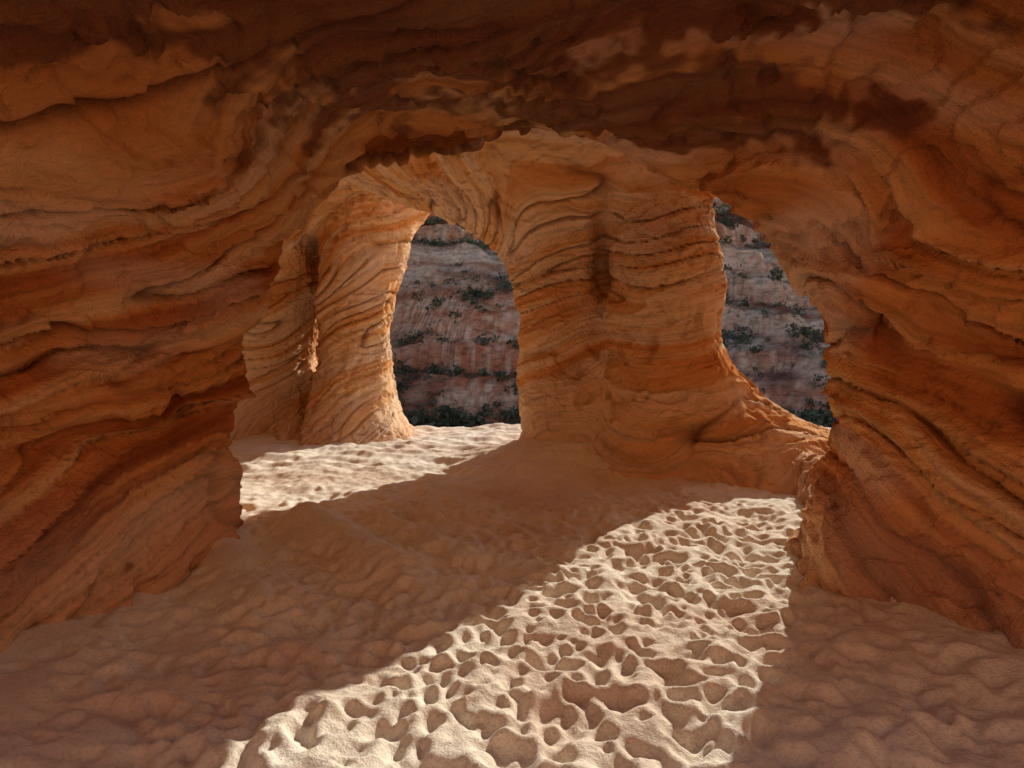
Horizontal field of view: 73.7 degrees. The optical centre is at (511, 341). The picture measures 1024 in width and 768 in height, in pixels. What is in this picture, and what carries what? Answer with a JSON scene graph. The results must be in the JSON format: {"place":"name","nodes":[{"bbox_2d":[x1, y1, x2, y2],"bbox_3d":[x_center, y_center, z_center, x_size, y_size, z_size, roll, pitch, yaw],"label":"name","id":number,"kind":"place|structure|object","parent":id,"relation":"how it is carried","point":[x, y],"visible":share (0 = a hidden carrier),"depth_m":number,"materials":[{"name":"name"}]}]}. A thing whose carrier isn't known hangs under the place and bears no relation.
{"place":"outdoors","nodes":[
{"label":"outdoors","id":0,"kind":"place"},
{"bbox_2d":[0,0,1023,653],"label":"sandstone cave","id":1,"kind":"structure","parent":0,"point":[214,214],"depth_m":4.03},
{"bbox_2d":[0,423,1023,767],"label":"sand floor","id":2,"kind":"structure","parent":0,"point":[498,595],"depth_m":3.56,"materials":[{"name":"beige sand"}]},
{"bbox_2d":[389,197,830,427],"bbox_3d":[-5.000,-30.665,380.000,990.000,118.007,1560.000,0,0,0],"label":"canyon terrain","id":3,"kind":"structure","parent":0,"point":[785,385],"depth_m":137.22,"materials":[{"name":"stone"}]},
{"bbox_2d":[392,202,836,427],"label":"desert shrubs","id":4,"kind":"object","parent":3,"relation":"on","point":[823,418],"visible":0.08,"depth_m":132.89,"materials":[{"name":"green plant"}]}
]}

